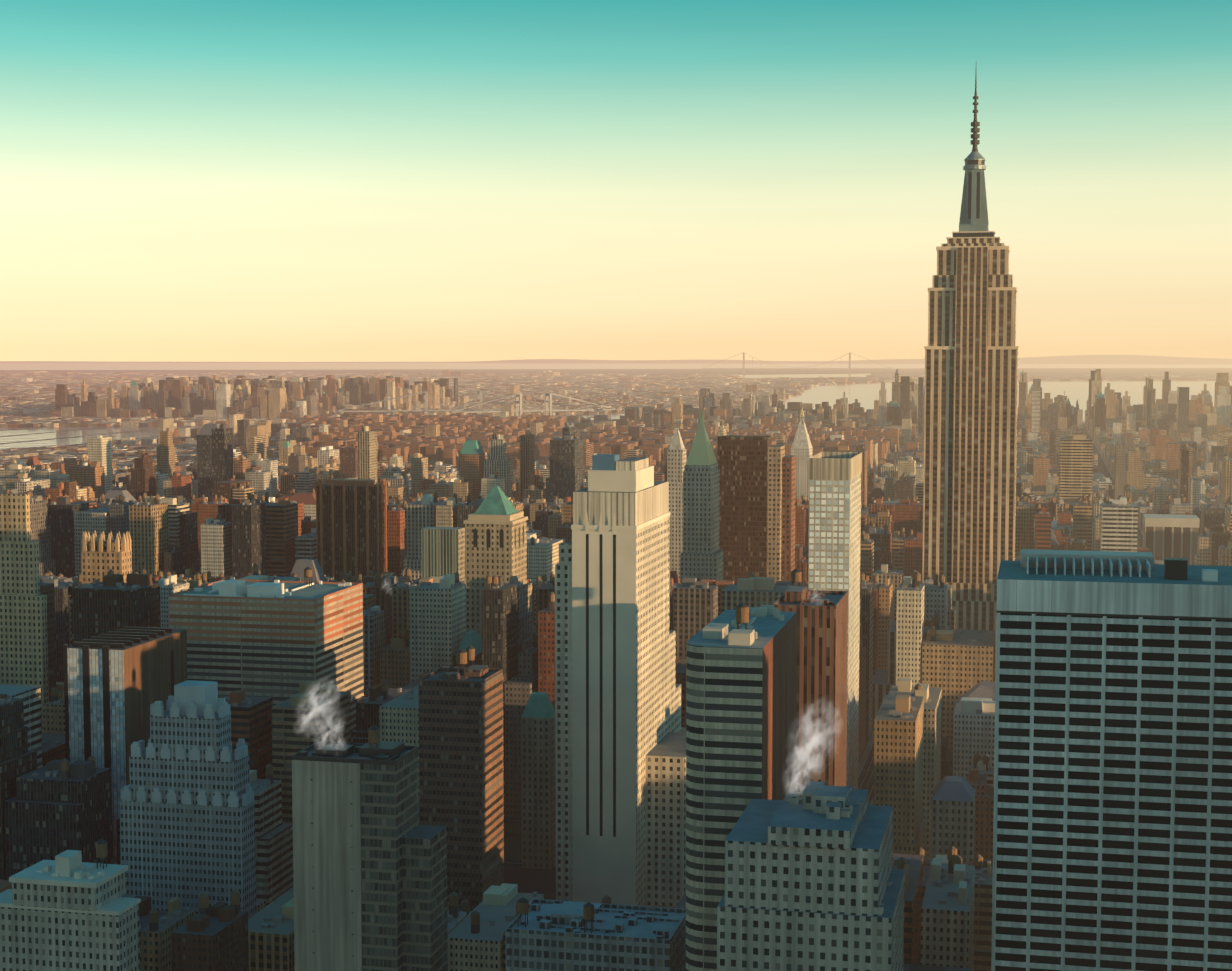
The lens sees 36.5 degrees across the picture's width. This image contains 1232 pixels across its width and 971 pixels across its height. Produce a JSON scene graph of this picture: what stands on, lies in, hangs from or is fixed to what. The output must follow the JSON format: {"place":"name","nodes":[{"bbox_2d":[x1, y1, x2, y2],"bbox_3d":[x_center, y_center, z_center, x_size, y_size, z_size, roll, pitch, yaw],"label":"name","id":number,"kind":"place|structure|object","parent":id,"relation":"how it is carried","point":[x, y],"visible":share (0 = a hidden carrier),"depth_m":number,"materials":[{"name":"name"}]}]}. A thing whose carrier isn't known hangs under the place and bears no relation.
{"place":"outdoors","nodes":[
{"label":"outdoors","id":0,"kind":"place"},
{"bbox_2d":[0,361,1231,447],"bbox_3d":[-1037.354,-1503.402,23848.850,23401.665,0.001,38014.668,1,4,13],"label":"water","id":1,"kind":"structure","parent":0,"point":[866,395],"depth_m":21936.62,"materials":[{"name":"grey liquid"}]},
{"bbox_2d":[0,361,1231,899],"bbox_3d":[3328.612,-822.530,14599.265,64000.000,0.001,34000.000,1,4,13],"label":"ground","id":2,"kind":"structure","parent":0,"point":[540,881],"depth_m":19246.83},
{"bbox_2d":[0,493,48,733],"bbox_3d":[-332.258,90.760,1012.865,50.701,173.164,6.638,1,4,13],"label":"skyscraper","id":3,"kind":"structure","parent":2,"relation":"on","point":[23,636],"depth_m":1005.52,"materials":[{"name":"stone"}]},
{"bbox_2d":[0,850,140,970],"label":"classical block","id":4,"kind":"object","parent":2,"relation":"on","point":[68,910],"visible":1,"depth_m":605.32,"materials":[{"name":"stone"}]},
{"bbox_2d":[68,530,131,646],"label":"gothic tower","id":5,"kind":"structure","parent":2,"relation":"on","point":[101,557],"depth_m":1055.44,"materials":[{"name":"stone"}]},
{"bbox_2d":[63,626,187,864],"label":"dark slab","id":6,"kind":"object","parent":2,"relation":"on","point":[118,682],"visible":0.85,"depth_m":857.39,"materials":[{"name":"black glass"}]},
{"bbox_2d":[120,680,255,918],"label":"art deco tower","id":7,"kind":"structure","parent":2,"relation":"on","point":[187,818],"depth_m":755.59,"materials":[{"name":"grey stone"}]},
{"bbox_2d":[169,577,363,736],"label":"striped block","id":8,"kind":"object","parent":2,"relation":"on","point":[279,641],"visible":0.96,"depth_m":962.79,"materials":[{"name":"beige concrete"}]},
{"bbox_2d":[316,471,386,582],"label":"bronze tower","id":9,"kind":"structure","parent":2,"relation":"on","point":[351,526],"depth_m":1509.10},
{"bbox_2d":[292,741,447,970],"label":"beige slab","id":10,"kind":"object","parent":2,"relation":"on","point":[370,872],"visible":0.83,"depth_m":625.75,"materials":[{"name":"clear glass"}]},
{"bbox_2d":[421,527,464,580],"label":"office building","id":11,"kind":"structure","parent":2,"relation":"on","point":[442,551],"depth_m":1253.18,"materials":[{"name":"white concrete"}]},
{"bbox_2d":[337,391,565,414],"bbox_3d":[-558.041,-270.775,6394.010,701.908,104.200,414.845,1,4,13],"label":"bridge","id":12,"kind":"structure","parent":2,"relation":"on","point":[425,399],"depth_m":6376.19,"materials":[{"name":"metal"}]},
{"bbox_2d":[418,665,503,909],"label":"dark tower","id":13,"kind":"structure","parent":2,"relation":"on","point":[461,765],"depth_m":754.48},
{"bbox_2d":[464,486,532,644],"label":"green pyramid tower","id":14,"kind":"structure","parent":2,"relation":"on","point":[495,523],"depth_m":1154.72,"materials":[{"name":"stone"}]},
{"bbox_2d":[449,393,614,417],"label":"bridge","id":15,"kind":"structure","parent":2,"relation":"on","point":[519,410],"depth_m":6328.33,"materials":[{"name":"metal"}]},
{"bbox_2d":[521,692,555,869],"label":"high-rise building","id":16,"kind":"structure","parent":2,"relation":"on","point":[538,783],"depth_m":901.77,"materials":[{"name":"concrete"}]},
{"bbox_2d":[505,899,685,970],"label":"building","id":17,"kind":"structure","parent":2,"relation":"on","point":[551,936],"depth_m":607.37,"materials":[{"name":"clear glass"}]},
{"bbox_2d":[96,567,809,933],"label":"rooftop water tanks","id":18,"kind":"object","parent":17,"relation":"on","point":[468,653],"visible":0.77,"depth_m":614.63,"materials":[{"name":"brown wood"}]},
{"bbox_2d":[0,415,1216,868],"bbox_3d":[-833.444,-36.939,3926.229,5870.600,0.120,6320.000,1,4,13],"label":"streets","id":19,"kind":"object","parent":2,"relation":"on","point":[866,771],"depth_m":2651.95,"materials":[{"name":"grey asphalt"}]},
{"bbox_2d":[0,369,1231,970],"bbox_3d":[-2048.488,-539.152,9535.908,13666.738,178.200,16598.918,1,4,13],"label":"city buildings","id":20,"kind":"structure","parent":2,"relation":"on","point":[212,499],"depth_m":1570.45,"materials":[{"name":"brown concrete"}]},
{"bbox_2d":[555,454,685,906],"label":"three tower strips","id":21,"kind":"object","parent":2,"relation":"on","point":[620,768],"visible":0.75,"depth_m":810.69,"materials":[{"name":"stone"}]},
{"bbox_2d":[667,427,685,580],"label":"skyscraper","id":22,"kind":"structure","parent":2,"relation":"on","point":[676,457],"depth_m":1549.90,"materials":[{"name":"beige concrete"}]},
{"bbox_2d":[680,409,722,583],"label":"skyscraper","id":23,"kind":"structure","parent":2,"relation":"on","point":[701,556],"depth_m":1351.12,"materials":[{"name":"stone"}]},
{"bbox_2d":[686,605,796,970],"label":"skyscraper","id":24,"kind":"structure","parent":2,"relation":"on","point":[740,699],"depth_m":543.91,"materials":[{"name":"beige concrete"}]},
{"bbox_2d":[717,435,771,582],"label":"skyscraper","id":25,"kind":"structure","parent":2,"relation":"on","point":[742,461],"depth_m":1403.23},
{"bbox_2d":[767,445,784,583],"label":"tan slab","id":26,"kind":"object","parent":2,"relation":"on","point":[776,453],"visible":0.52,"depth_m":1249.80,"materials":[{"name":"beige concrete"}]},
{"bbox_2d":[781,455,795,584],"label":"brick slab","id":27,"kind":"object","parent":2,"relation":"on","point":[788,515],"visible":0.52,"depth_m":1199.99,"materials":[{"name":"brown brick"}]},
{"bbox_2d":[702,352,890,375],"bbox_3d":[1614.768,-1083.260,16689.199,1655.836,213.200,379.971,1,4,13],"label":"suspension bridge","id":28,"kind":"structure","parent":2,"relation":"on","point":[744,368],"depth_m":16676.64,"materials":[{"name":"metal"}]},
{"bbox_2d":[791,408,812,502],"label":"skyscraper","id":29,"kind":"structure","parent":2,"relation":"on","point":[802,449],"depth_m":2148.29,"materials":[{"name":"beige stone"}]},
{"bbox_2d":[772,586,847,785],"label":"brown block piers","id":30,"kind":"structure","parent":2,"relation":"on","point":[822,649],"depth_m":720.63,"materials":[{"name":"brick"}]},
{"bbox_2d":[717,781,904,970],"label":"high-rise building","id":31,"kind":"structure","parent":2,"relation":"on","point":[814,880],"depth_m":482.58,"materials":[{"name":"concrete"}]},
{"bbox_2d":[808,452,861,788],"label":"skyscraper","id":32,"kind":"structure","parent":2,"relation":"on","point":[834,478],"depth_m":952.07,"materials":[{"name":"white concrete"}]},
{"bbox_2d":[872,74,1018,718],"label":"skyscraper","id":33,"kind":"structure","parent":2,"relation":"on","point":[970,430],"depth_m":1248.44,"materials":[{"name":"stone"}]},
{"bbox_2d":[931,776,974,864],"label":"building","id":34,"kind":"structure","parent":2,"relation":"on","point":[953,812],"depth_m":797.98,"materials":[{"name":"concrete"}]},
{"bbox_2d":[991,549,1231,970],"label":"office building","id":35,"kind":"structure","parent":2,"relation":"on","point":[1112,835],"depth_m":522.49,"materials":[{"name":"concrete"}]},
{"bbox_2d":[1143,514,1199,564],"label":"white block piers","id":36,"kind":"structure","parent":2,"relation":"on","point":[1170,535],"depth_m":1895.82,"materials":[{"name":"white concrete"}]},
{"bbox_2d":[0,355,1231,364],"bbox_3d":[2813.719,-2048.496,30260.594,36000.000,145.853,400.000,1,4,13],"label":"horizon hills","id":37,"kind":"structure","parent":0,"point":[1108,359],"depth_m":29867.53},
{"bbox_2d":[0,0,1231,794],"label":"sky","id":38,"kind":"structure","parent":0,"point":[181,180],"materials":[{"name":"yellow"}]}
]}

